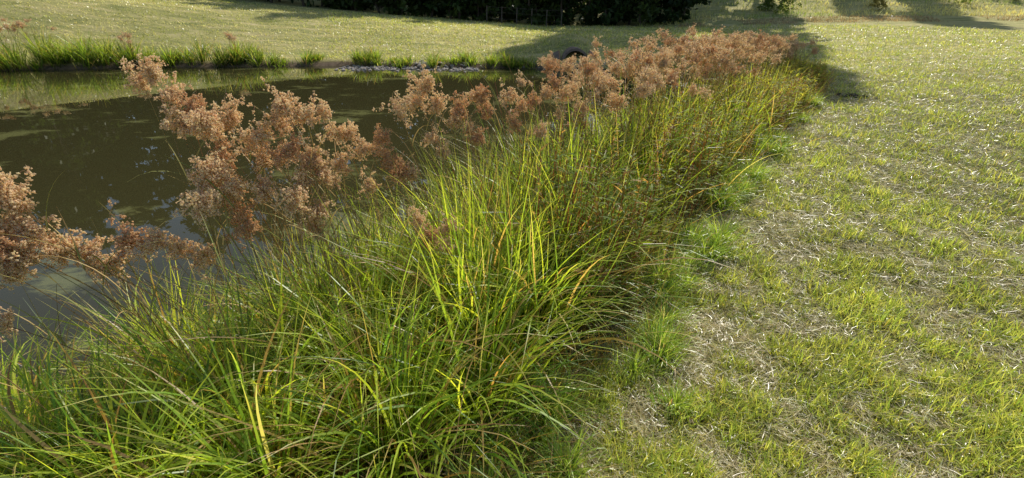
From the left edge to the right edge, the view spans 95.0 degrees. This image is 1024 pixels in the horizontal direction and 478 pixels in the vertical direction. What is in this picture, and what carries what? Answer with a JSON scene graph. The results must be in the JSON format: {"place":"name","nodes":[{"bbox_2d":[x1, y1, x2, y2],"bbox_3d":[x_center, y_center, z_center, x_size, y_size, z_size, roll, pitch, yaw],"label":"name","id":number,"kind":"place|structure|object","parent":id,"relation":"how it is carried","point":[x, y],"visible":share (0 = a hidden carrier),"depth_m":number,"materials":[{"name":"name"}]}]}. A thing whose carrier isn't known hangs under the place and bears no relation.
{"place":"outdoors","nodes":[
{"label":"outdoors","id":0,"kind":"place"},
{"bbox_2d":[0,66,706,427],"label":"pond water","id":1,"kind":"structure","parent":0,"point":[98,138],"depth_m":7.62,"materials":[{"name":"brown liquid"}]},
{"bbox_2d":[0,0,897,70],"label":"embankment grass","id":2,"kind":"structure","parent":0,"point":[267,9],"depth_m":21.52,"materials":[{"name":"green plant"}]},
{"bbox_2d":[0,0,1023,477],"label":"ground","id":3,"kind":"structure","parent":0,"point":[158,18],"depth_m":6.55,"materials":[{"name":"green plant"}]},
{"bbox_2d":[0,18,237,67],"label":"distant woolgrass stems","id":4,"kind":"object","parent":3,"relation":"on","point":[55,27],"visible":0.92,"depth_m":16.36,"materials":[{"name":"green plant"}]},
{"bbox_2d":[0,16,236,43],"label":"distant woolgrass seed heads","id":5,"kind":"object","parent":4,"relation":"attached to","point":[52,28],"visible":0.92,"depth_m":16.25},
{"bbox_2d":[0,20,683,74],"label":"shoreline grass tufts","id":6,"kind":"object","parent":3,"relation":"on","point":[79,53],"visible":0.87,"depth_m":16.95,"materials":[{"name":"green plant"}]},
{"bbox_2d":[0,23,819,434],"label":"woolgrass stems","id":7,"kind":"object","parent":3,"relation":"on","point":[460,141],"visible":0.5,"depth_m":2.42,"materials":[{"name":"plant"}]},
{"bbox_2d":[0,23,818,342],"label":"woolgrass seed heads","id":8,"kind":"object","parent":7,"relation":"attached to","point":[142,79],"visible":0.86,"depth_m":2.26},
{"bbox_2d":[0,53,863,477],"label":"sedge grass clump","id":9,"kind":"object","parent":3,"relation":"on","point":[478,307],"visible":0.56,"depth_m":2.01,"materials":[{"name":"green plant"}]},
{"bbox_2d":[334,59,608,71],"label":"shoreline rocks","id":10,"kind":"object","parent":3,"relation":"on","point":[363,68],"visible":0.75,"depth_m":16.71,"materials":[{"name":"grey stone"}]},
{"bbox_2d":[267,0,710,25],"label":"forest trees","id":11,"kind":"object","parent":3,"relation":"on","point":[614,12],"visible":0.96,"depth_m":30.76,"materials":[{"name":"green plant"}]},
{"bbox_2d":[486,5,562,25],"bbox_3d":[0.785,-14.105,29.842,4.831,1.343,0.091,0,27,0],"label":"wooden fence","id":12,"kind":"object","parent":3,"relation":"on","point":[516,13],"visible":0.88,"depth_m":29.76,"materials":[{"name":"wood"}]},
{"bbox_2d":[550,47,592,60],"bbox_3d":[2.350,-7.179,18.488,2.100,0.809,3.550,0,27,0],"label":"concrete culvert","id":13,"kind":"object","parent":3,"relation":"on","point":[567,51],"visible":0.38,"depth_m":17.44,"materials":[{"name":"concrete"}]},
{"bbox_2d":[419,88,828,477],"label":"fringe grass tuft","id":14,"kind":"object","parent":3,"relation":"on","point":[716,240],"visible":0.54,"depth_m":2.53,"materials":[{"name":"green plant"}]},
{"bbox_2d":[445,56,837,329],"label":"tall grass","id":15,"kind":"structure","parent":3,"relation":"on","point":[804,85],"depth_m":3.21,"materials":[{"name":"green plant"}]},
{"bbox_2d":[632,0,1023,27],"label":"rough meadow grass","id":16,"kind":"structure","parent":3,"relation":"on","point":[827,11],"depth_m":31.23,"materials":[{"name":"green plant"}]},
{"bbox_2d":[835,93,876,98],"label":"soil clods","id":17,"kind":"object","parent":3,"relation":"on","point":[854,94],"visible":0.74,"depth_m":9.04,"materials":[{"name":"brown soil"}]},
{"bbox_2d":[757,0,1016,12],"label":"hillside shrubs","id":18,"kind":"object","parent":3,"relation":"on","point":[767,5],"visible":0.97,"depth_m":32.29,"materials":[{"name":"green plant"}]}
]}

